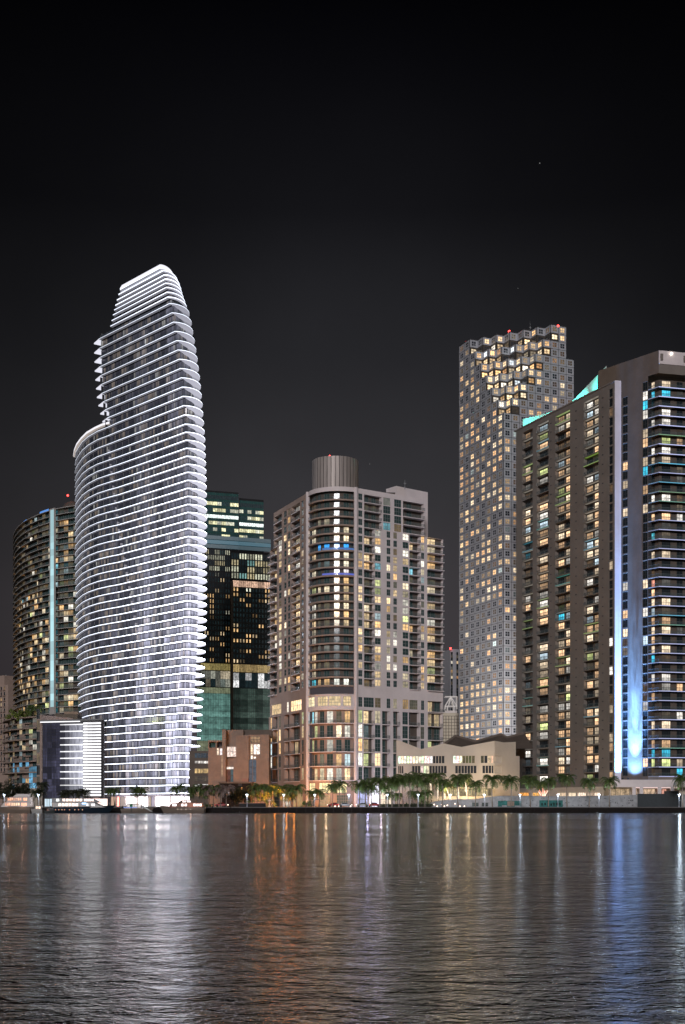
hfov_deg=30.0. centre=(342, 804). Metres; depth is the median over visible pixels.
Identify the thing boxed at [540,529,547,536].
window
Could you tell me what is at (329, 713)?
window
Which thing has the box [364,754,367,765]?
window
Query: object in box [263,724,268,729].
window
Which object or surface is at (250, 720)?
window
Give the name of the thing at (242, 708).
window
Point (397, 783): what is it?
palm tree
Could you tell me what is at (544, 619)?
window
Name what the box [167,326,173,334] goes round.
window
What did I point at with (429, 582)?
window
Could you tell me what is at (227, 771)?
window
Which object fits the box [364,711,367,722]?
window
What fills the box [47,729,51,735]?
window
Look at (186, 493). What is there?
window
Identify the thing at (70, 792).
palm tree
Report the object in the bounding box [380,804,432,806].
hedge
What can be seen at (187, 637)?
window
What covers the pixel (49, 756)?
window
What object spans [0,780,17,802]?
broad tree
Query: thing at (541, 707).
window
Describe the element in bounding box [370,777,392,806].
palm tree
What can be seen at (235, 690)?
window
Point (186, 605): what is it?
window
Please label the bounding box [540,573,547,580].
window
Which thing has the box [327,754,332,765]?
window
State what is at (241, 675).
window
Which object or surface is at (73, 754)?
garage annex
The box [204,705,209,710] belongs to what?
window
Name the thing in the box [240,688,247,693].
window
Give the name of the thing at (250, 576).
window
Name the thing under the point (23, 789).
broad tree
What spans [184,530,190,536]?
window
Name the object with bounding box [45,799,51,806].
lobby window
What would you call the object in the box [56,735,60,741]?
window
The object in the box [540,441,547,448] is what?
window
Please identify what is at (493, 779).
palm tree
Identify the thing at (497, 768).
window
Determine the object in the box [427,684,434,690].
window
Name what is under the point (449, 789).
palm tree
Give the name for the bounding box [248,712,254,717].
window
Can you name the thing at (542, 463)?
window
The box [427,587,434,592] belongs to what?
window
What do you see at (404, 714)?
window
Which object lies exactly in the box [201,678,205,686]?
window
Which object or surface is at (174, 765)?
window
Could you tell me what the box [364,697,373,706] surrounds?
window
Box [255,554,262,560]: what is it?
window
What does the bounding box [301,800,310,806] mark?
clipped shrub
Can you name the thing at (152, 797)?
lobby window
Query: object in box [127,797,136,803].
lobby window
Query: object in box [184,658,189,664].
window
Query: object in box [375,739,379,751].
window
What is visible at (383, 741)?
window
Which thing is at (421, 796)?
palm tree
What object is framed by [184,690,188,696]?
window
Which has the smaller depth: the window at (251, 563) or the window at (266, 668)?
the window at (251, 563)
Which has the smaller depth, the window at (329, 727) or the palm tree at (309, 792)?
the palm tree at (309, 792)
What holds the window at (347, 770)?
in the drum tower at (397, 551)
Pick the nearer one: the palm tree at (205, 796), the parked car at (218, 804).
the palm tree at (205, 796)
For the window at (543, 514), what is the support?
in the slab tower at (582, 606)
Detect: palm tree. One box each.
[25,705,43,716]
[29,789,39,806]
[33,782,48,805]
[34,788,46,805]
[56,792,68,797]
[60,789,74,797]
[70,789,84,797]
[75,788,91,797]
[104,788,114,805]
[109,787,122,806]
[128,787,141,803]
[133,786,149,805]
[169,786,181,802]
[173,783,185,800]
[183,785,197,799]
[192,784,208,802]
[197,788,211,806]
[200,785,214,806]
[207,784,220,806]
[214,787,227,806]
[219,785,235,806]
[246,785,262,802]
[251,783,267,802]
[252,792,263,802]
[259,793,269,801]
[262,784,275,805]
[266,785,281,806]
[273,784,291,806]
[282,786,297,806]
[286,794,295,806]
[288,784,306,806]
[305,790,316,806]
[311,788,327,806]
[325,784,338,806]
[331,780,348,806]
[349,780,366,806]
[356,778,374,806]
[364,784,378,806]
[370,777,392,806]
[381,785,390,806]
[383,776,400,806]
[384,791,393,803]
[388,776,410,806]
[392,792,401,803]
[393,773,410,806]
[401,775,421,806]
[407,790,419,802]
[409,772,427,806]
[414,791,426,803]
[417,777,434,806]
[421,790,433,803]
[424,772,437,801]
[433,772,446,800]
[434,778,449,806]
[435,780,451,799]
[439,781,454,799]
[448,773,468,806]
[458,773,472,798]
[467,780,484,806]
[482,774,503,806]
[500,774,519,806]
[519,775,538,806]
[533,780,547,795]
[540,776,558,806]
[557,774,576,806]
[580,778,599,806]
[600,776,619,806]
[670,773,684,806]
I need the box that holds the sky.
[0,0,684,812]
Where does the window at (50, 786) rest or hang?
in the garage annex
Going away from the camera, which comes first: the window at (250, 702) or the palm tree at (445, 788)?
the palm tree at (445, 788)
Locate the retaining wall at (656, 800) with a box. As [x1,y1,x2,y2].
[429,794,684,806]
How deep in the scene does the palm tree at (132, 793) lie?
427.11 m
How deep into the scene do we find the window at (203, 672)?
745.80 m
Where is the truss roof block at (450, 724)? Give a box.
[443,696,458,742]
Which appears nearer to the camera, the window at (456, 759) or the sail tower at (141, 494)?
the window at (456, 759)
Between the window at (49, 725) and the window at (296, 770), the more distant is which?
the window at (49, 725)
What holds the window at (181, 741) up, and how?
in the sail tower at (141, 494)
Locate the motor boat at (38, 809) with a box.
[31,806,43,812]
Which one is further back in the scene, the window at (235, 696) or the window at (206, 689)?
the window at (206, 689)
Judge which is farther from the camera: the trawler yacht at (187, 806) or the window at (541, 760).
the window at (541, 760)
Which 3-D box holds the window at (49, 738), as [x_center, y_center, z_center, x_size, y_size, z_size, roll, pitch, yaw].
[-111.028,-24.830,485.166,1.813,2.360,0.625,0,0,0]
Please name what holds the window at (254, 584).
in the glass tower at (235, 694)
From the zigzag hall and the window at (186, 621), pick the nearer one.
the zigzag hall
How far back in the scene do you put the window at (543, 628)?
499.49 m
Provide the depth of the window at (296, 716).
480.94 m
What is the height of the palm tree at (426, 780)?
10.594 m
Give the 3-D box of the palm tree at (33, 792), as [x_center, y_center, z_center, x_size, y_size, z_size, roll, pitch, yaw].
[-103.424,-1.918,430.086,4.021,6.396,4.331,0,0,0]
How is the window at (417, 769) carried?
in the zigzag hall
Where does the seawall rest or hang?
on the ground
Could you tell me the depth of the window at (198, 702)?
745.08 m
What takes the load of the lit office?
on the ground
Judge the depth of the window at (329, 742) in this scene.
459.14 m
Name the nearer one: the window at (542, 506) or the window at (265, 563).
the window at (542, 506)
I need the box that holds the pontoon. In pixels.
[50,806,239,812]
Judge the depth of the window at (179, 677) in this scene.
504.27 m
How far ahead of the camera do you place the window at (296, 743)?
480.94 m
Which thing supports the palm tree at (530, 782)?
on the ground
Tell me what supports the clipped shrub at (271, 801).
on the ground
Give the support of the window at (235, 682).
in the glass tower at (235, 694)
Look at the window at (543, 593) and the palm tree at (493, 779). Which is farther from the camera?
the window at (543, 593)
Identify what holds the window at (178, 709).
in the sail tower at (141, 494)
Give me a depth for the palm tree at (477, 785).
427.77 m
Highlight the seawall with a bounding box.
[35,807,684,812]
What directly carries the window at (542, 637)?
in the slab tower at (582, 606)
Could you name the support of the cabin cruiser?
on the water
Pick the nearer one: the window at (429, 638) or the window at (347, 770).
the window at (347, 770)
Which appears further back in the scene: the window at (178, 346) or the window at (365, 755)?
the window at (178, 346)
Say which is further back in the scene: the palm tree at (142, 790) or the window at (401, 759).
the window at (401, 759)
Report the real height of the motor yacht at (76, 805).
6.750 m
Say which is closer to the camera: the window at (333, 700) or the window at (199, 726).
the window at (333, 700)
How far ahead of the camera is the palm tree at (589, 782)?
426.35 m
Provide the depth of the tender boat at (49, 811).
408.23 m
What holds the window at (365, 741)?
in the drum tower at (397, 551)
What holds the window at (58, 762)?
in the garage annex
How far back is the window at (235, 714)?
741.08 m
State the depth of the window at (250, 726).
744.17 m
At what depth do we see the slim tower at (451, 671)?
781.28 m
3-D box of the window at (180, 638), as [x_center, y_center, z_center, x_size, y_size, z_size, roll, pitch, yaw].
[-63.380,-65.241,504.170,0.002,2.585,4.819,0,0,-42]
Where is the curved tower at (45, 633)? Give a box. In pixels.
[13,494,80,717]
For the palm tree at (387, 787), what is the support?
on the ground
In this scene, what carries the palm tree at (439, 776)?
on the ground
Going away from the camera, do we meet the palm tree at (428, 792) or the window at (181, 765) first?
the palm tree at (428, 792)
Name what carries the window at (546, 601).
in the slab tower at (582, 606)
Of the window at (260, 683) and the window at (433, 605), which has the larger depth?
the window at (260, 683)
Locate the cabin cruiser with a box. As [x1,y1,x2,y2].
[120,804,152,812]
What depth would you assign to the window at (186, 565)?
502.18 m
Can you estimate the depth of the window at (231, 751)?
479.88 m
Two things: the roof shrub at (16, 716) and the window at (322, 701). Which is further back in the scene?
the roof shrub at (16, 716)
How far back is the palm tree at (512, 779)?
427.75 m
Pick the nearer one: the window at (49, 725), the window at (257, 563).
the window at (49, 725)
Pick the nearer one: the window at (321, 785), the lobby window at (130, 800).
the window at (321, 785)
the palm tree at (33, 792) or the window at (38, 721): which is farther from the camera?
the window at (38, 721)
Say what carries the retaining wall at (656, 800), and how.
on the ground
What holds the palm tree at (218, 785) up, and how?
on the ground
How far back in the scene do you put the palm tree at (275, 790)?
432.81 m
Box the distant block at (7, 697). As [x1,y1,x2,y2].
[0,675,14,805]
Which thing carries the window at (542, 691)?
in the slab tower at (582, 606)
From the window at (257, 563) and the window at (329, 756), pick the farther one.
the window at (257, 563)
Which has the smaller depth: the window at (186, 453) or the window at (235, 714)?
the window at (186, 453)
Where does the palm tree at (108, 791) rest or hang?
on the ground
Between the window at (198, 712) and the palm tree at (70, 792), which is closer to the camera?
the palm tree at (70, 792)
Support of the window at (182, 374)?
in the sail tower at (141, 494)
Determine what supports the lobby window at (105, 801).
in the garage annex
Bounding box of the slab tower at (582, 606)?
[514,350,684,795]
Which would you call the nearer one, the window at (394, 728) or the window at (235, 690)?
the window at (394, 728)
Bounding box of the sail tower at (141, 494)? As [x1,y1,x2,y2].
[73,264,206,806]
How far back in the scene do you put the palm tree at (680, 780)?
426.65 m
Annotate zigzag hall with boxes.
[396,732,533,803]
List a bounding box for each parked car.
[215,803,227,806]
[338,803,351,806]
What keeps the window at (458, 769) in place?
in the zigzag hall
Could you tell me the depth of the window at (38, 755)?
512.58 m
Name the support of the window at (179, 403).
in the sail tower at (141, 494)
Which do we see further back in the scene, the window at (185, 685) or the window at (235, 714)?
the window at (235, 714)
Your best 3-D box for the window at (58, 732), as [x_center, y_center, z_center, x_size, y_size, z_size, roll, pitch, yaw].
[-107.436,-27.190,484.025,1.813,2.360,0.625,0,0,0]
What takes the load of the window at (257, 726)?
in the glass tower at (235, 694)
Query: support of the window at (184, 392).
in the sail tower at (141, 494)
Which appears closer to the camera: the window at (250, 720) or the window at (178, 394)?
the window at (178, 394)
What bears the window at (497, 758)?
in the zigzag hall
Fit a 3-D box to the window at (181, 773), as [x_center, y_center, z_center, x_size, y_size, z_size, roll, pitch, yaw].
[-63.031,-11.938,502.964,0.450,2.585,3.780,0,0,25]
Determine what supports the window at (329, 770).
in the drum tower at (397, 551)
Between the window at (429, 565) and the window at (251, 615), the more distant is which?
the window at (251, 615)
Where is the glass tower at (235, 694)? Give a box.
[197,490,270,750]
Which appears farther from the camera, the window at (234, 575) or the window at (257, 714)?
the window at (257, 714)
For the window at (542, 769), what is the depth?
499.00 m
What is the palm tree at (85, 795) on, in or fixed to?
on the ground
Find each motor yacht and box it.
[0,791,33,812]
[50,793,114,812]
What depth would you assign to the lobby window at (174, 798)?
503.16 m
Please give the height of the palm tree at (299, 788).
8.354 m
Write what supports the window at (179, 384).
in the sail tower at (141, 494)
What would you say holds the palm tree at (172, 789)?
on the ground
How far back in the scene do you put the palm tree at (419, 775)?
427.44 m
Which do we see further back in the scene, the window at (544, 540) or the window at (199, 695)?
the window at (199, 695)
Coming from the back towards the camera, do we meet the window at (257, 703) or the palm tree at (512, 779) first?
the window at (257, 703)
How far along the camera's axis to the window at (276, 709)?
496.93 m
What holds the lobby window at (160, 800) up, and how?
in the sail tower at (141, 494)
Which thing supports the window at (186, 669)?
in the sail tower at (141, 494)
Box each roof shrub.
[5,708,23,720]
[18,709,34,717]
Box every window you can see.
[9,720,32,787]
[16,509,79,716]
[37,709,39,718]
[37,720,39,729]
[37,754,39,763]
[37,765,39,774]
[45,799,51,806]
[47,723,51,728]
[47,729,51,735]
[47,736,51,741]
[47,742,51,747]
[47,748,51,753]
[47,754,51,760]
[47,761,51,766]
[47,767,51,772]
[47,773,51,778]
[47,785,51,791]
[47,792,51,797]
[56,729,60,735]
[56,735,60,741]
[56,760,60,766]
[56,779,60,784]
[56,785,60,791]
[77,279,197,793]
[96,799,107,805]
[120,797,124,806]
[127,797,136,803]
[139,796,147,806]
[151,796,153,806]
[156,796,169,806]
[166,306,172,314]
[167,316,173,324]
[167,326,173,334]
[171,796,183,802]
[172,731,179,736]
[172,739,178,744]
[172,747,178,752]
[172,755,179,760]
[172,763,178,768]
[172,771,178,776]
[172,778,179,784]
[173,372,179,380]
[174,324,179,330]
[174,334,179,340]
[174,390,181,398]
[175,343,180,350]
[175,380,182,388]
[175,400,181,408]
[176,352,181,359]
[176,667,183,673]
[176,675,182,681]
[176,683,182,689]
[176,698,183,704]
[176,707,182,712]
[177,361,183,368]
[177,643,184,649]
[177,651,183,657]
[177,659,183,665]
[177,691,183,696]
[178,635,184,641]
[179,714,184,720]
[179,722,184,728]
[179,738,184,744]
[179,746,183,752]
[179,762,184,768]
[179,770,183,776]
[180,371,185,377]
[180,730,184,736]
[180,754,184,760]
[181,408,187,415]
[182,389,187,395]
[182,398,187,405]
[182,417,188,424]
[183,380,187,386]
[183,426,188,432]
[183,434,188,440]
[183,442,189,448]
[183,450,189,456]
[183,674,188,680]
[183,682,187,688]
[183,706,187,712]
[184,458,189,464]
[184,466,189,472]
[184,474,189,480]
[184,482,190,488]
[184,490,190,496]
[184,498,190,504]
[184,506,190,512]
[184,514,190,520]
[184,522,190,528]
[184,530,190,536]
[184,538,190,544]
[184,546,190,552]
[184,554,190,560]
[184,562,190,568]
[184,570,190,576]
[184,578,190,584]
[184,586,190,592]
[184,594,190,600]
[184,602,190,608]
[184,610,190,616]
[184,618,189,624]
[184,626,189,632]
[184,650,189,656]
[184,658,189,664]
[184,666,188,672]
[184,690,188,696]
[184,698,188,704]
[185,634,190,640]
[185,642,189,648]
[197,693,203,698]
[197,699,203,704]
[197,711,203,716]
[197,717,203,722]
[197,723,203,728]
[197,729,203,734]
[197,735,203,740]
[197,741,203,746]
[201,495,269,750]
[201,670,205,678]
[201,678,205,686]
[204,687,209,692]
[204,699,209,704]
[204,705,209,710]
[204,711,209,716]
[204,717,209,722]
[204,735,209,740]
[206,671,210,678]
[206,679,210,686]
[226,770,229,781]
[227,747,235,756]
[231,552,238,558]
[231,559,238,565]
[231,565,238,571]
[231,572,238,578]
[233,580,238,586]
[233,664,238,671]
[233,672,238,679]
[233,680,238,687]
[233,688,239,693]
[233,694,239,699]
[233,700,239,705]
[233,706,239,711]
[233,712,239,717]
[233,718,239,723]
[233,723,239,729]
[239,553,246,559]
[239,559,246,565]
[239,566,246,572]
[239,572,246,578]
[239,581,244,586]
[239,664,244,671]
[239,673,244,679]
[239,680,244,687]
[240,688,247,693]
[240,694,247,699]
[240,700,247,705]
[240,706,247,711]
[240,712,247,717]
[240,718,247,723]
[240,724,247,729]
[245,581,251,587]
[245,664,251,672]
[245,673,251,680]
[245,680,251,687]
[247,553,254,559]
[247,560,254,566]
[247,566,254,572]
[247,573,254,579]
[248,688,254,694]
[248,694,254,699]
[248,700,254,705]
[248,706,254,711]
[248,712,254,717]
[248,718,254,723]
[248,724,254,729]
[249,760,252,781]
[251,736,259,742]
[252,581,257,587]
[252,665,257,672]
[252,673,257,680]
[252,681,257,687]
[253,760,255,781]
[254,744,259,753]
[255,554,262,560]
[255,560,262,566]
[255,567,262,573]
[255,573,262,579]
[255,689,262,694]
[255,695,262,700]
[255,700,262,705]
[255,706,262,711]
[255,712,262,717]
[255,718,262,723]
[255,724,262,729]
[258,582,263,587]
[258,665,263,672]
[258,673,263,680]
[258,681,263,687]
[263,554,269,560]
[263,561,269,567]
[263,567,269,573]
[263,574,269,580]
[263,689,269,694]
[263,695,269,700]
[263,701,269,706]
[263,707,269,712]
[263,712,269,717]
[263,718,268,723]
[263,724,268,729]
[264,582,269,588]
[264,665,269,672]
[264,674,269,680]
[264,681,269,688]
[272,704,280,714]
[291,699,300,711]
[295,714,297,725]
[295,728,297,739]
[295,742,297,753]
[295,755,297,766]
[295,769,297,780]
[308,795,314,805]
[310,783,314,790]
[318,696,327,705]
[319,783,330,792]
[320,795,329,805]
[327,711,332,722]
[327,725,332,736]
[327,740,332,750]
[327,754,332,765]
[327,768,332,779]
[329,696,340,705]
[337,795,349,803]
[343,696,350,705]
[345,711,349,722]
[345,725,349,736]
[345,740,349,750]
[345,754,349,765]
[345,768,349,779]
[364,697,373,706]
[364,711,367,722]
[364,725,367,737]
[364,739,367,751]
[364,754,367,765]
[364,768,367,779]
[375,711,379,722]
[375,725,379,736]
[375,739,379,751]
[375,753,379,765]
[375,767,379,777]
[382,712,384,723]
[382,726,384,737]
[382,740,384,751]
[382,754,384,765]
[393,713,395,724]
[393,727,395,738]
[393,740,395,752]
[393,754,395,766]
[398,756,443,762]
[398,766,402,772]
[402,712,407,724]
[402,726,407,737]
[403,700,407,708]
[409,700,416,709]
[412,766,445,772]
[427,539,434,544]
[427,547,434,552]
[427,555,434,560]
[427,563,434,568]
[427,571,434,576]
[427,579,434,584]
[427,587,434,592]
[427,595,434,601]
[427,603,434,609]
[427,611,434,617]
[427,619,434,625]
[427,628,434,633]
[427,636,434,641]
[427,644,434,649]
[427,652,434,657]
[427,660,434,665]
[427,668,434,673]
[427,676,434,681]
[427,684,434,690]
[428,714,430,725]
[428,728,430,739]
[434,715,438,725]
[434,728,438,739]
[453,756,474,762]
[455,766,475,772]
[460,788,465,795]
[481,756,492,762]
[481,788,487,795]
[482,766,492,772]
[493,756,499,762]
[493,766,499,772]
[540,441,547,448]
[540,450,547,457]
[540,459,547,465]
[540,468,547,474]
[540,477,547,483]
[540,485,547,492]
[540,494,547,501]
[540,503,547,509]
[540,512,547,518]
[540,521,547,527]
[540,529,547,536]
[540,538,547,544]
[540,547,547,553]
[540,556,547,562]
[540,565,547,571]
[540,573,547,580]
[540,582,547,588]
[540,591,547,597]
[540,600,547,606]
[540,609,547,615]
[540,617,547,624]
[540,626,547,632]
[540,635,547,641]
[540,644,547,650]
[540,653,547,659]
[540,662,547,668]
[540,670,547,676]
[540,679,547,685]
[540,688,547,694]
[540,697,547,703]
[540,706,547,711]
[540,714,547,720]
[540,723,547,729]
[540,732,547,738]
[540,741,547,747]
[540,750,547,755]
[540,758,547,764]
[540,767,547,773]
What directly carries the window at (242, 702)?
in the glass tower at (235, 694)
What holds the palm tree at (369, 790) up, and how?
on the ground
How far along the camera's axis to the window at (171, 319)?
503.28 m
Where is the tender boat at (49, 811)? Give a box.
[43,808,54,812]
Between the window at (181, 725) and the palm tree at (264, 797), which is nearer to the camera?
the palm tree at (264, 797)
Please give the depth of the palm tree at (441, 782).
426.72 m
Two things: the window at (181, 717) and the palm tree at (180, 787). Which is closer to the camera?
the palm tree at (180, 787)
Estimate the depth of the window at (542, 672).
499.30 m
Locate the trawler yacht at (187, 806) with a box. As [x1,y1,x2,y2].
[160,800,205,812]
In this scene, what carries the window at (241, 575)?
in the glass tower at (235, 694)
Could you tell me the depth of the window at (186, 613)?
502.18 m
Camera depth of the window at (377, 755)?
464.55 m
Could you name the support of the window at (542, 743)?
in the slab tower at (582, 606)
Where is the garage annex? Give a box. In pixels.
[40,719,107,806]
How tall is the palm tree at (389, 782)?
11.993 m
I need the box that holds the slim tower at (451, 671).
[443,647,458,712]
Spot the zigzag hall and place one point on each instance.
(499, 754)
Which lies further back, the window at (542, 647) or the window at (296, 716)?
the window at (542, 647)
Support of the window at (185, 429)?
in the sail tower at (141, 494)
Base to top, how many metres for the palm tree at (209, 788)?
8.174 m
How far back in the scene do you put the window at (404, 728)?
471.58 m
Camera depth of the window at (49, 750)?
485.18 m
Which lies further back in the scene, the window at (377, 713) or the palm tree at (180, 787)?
the window at (377, 713)
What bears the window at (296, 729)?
in the drum tower at (397, 551)
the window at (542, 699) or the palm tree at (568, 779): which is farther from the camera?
the window at (542, 699)
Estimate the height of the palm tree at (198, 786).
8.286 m
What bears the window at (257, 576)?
in the glass tower at (235, 694)
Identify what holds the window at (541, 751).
in the slab tower at (582, 606)
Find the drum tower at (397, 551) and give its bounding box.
[268,455,443,806]
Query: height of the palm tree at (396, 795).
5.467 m
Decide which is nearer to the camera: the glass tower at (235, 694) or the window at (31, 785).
the window at (31, 785)
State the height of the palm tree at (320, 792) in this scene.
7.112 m
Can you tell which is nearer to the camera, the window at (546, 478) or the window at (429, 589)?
the window at (429, 589)
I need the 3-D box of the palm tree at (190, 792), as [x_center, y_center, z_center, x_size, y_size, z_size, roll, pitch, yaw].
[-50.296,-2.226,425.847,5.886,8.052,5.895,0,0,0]
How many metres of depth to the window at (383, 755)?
467.85 m
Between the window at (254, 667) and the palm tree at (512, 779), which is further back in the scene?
the window at (254, 667)
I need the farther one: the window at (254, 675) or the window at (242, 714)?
the window at (254, 675)
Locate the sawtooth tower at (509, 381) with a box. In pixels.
[459,324,573,739]
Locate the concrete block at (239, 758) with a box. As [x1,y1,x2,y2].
[208,729,272,806]
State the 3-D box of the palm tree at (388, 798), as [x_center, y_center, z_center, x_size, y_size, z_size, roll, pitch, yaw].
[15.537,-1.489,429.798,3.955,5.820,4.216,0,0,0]
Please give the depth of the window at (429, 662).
479.53 m
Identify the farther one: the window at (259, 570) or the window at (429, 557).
the window at (259, 570)
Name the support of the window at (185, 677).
in the sail tower at (141, 494)
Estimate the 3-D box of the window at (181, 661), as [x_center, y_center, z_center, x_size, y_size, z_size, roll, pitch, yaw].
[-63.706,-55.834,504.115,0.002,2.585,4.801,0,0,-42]
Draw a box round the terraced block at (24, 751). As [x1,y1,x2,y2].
[2,709,81,806]
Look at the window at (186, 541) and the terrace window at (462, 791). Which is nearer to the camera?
the terrace window at (462, 791)
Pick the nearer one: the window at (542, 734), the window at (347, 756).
the window at (347, 756)
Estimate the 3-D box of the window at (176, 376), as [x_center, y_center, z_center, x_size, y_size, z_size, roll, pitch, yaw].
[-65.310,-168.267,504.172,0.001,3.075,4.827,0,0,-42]
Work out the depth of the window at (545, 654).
499.00 m
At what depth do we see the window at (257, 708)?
745.62 m
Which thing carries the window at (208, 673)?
in the glass tower at (235, 694)
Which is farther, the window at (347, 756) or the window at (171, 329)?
the window at (171, 329)
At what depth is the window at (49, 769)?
485.18 m
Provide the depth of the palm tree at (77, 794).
427.14 m
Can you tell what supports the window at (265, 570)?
in the glass tower at (235, 694)
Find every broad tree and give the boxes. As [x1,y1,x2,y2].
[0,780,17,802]
[1,781,31,797]
[226,786,245,806]
[235,787,251,802]
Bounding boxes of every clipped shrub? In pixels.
[264,798,276,806]
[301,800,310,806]
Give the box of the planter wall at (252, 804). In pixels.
[239,803,265,806]
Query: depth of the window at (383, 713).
467.85 m
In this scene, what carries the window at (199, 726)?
in the glass tower at (235, 694)
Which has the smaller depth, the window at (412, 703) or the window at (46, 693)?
the window at (412, 703)
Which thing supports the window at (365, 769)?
in the drum tower at (397, 551)
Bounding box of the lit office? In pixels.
[189,751,207,806]
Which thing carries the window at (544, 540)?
in the slab tower at (582, 606)
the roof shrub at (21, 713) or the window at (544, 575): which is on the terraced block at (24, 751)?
the roof shrub at (21, 713)
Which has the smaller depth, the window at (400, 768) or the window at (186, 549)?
the window at (400, 768)
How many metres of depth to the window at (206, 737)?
746.17 m
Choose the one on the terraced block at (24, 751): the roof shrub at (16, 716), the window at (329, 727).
the roof shrub at (16, 716)
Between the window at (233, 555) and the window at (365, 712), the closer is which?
the window at (365, 712)
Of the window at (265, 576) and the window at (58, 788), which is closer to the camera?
the window at (58, 788)
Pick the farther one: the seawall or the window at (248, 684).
the window at (248, 684)
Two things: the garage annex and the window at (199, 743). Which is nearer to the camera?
the garage annex
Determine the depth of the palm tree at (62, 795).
426.21 m
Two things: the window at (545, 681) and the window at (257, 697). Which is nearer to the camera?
the window at (545, 681)
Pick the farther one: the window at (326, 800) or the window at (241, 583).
the window at (241, 583)
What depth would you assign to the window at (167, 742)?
525.38 m
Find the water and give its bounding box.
[0,813,684,1023]
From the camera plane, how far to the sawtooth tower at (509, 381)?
589.17 m
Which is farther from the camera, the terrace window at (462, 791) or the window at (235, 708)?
the window at (235, 708)
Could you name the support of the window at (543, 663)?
in the slab tower at (582, 606)
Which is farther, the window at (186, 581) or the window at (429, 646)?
the window at (186, 581)
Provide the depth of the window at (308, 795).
462.63 m
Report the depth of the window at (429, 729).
479.65 m

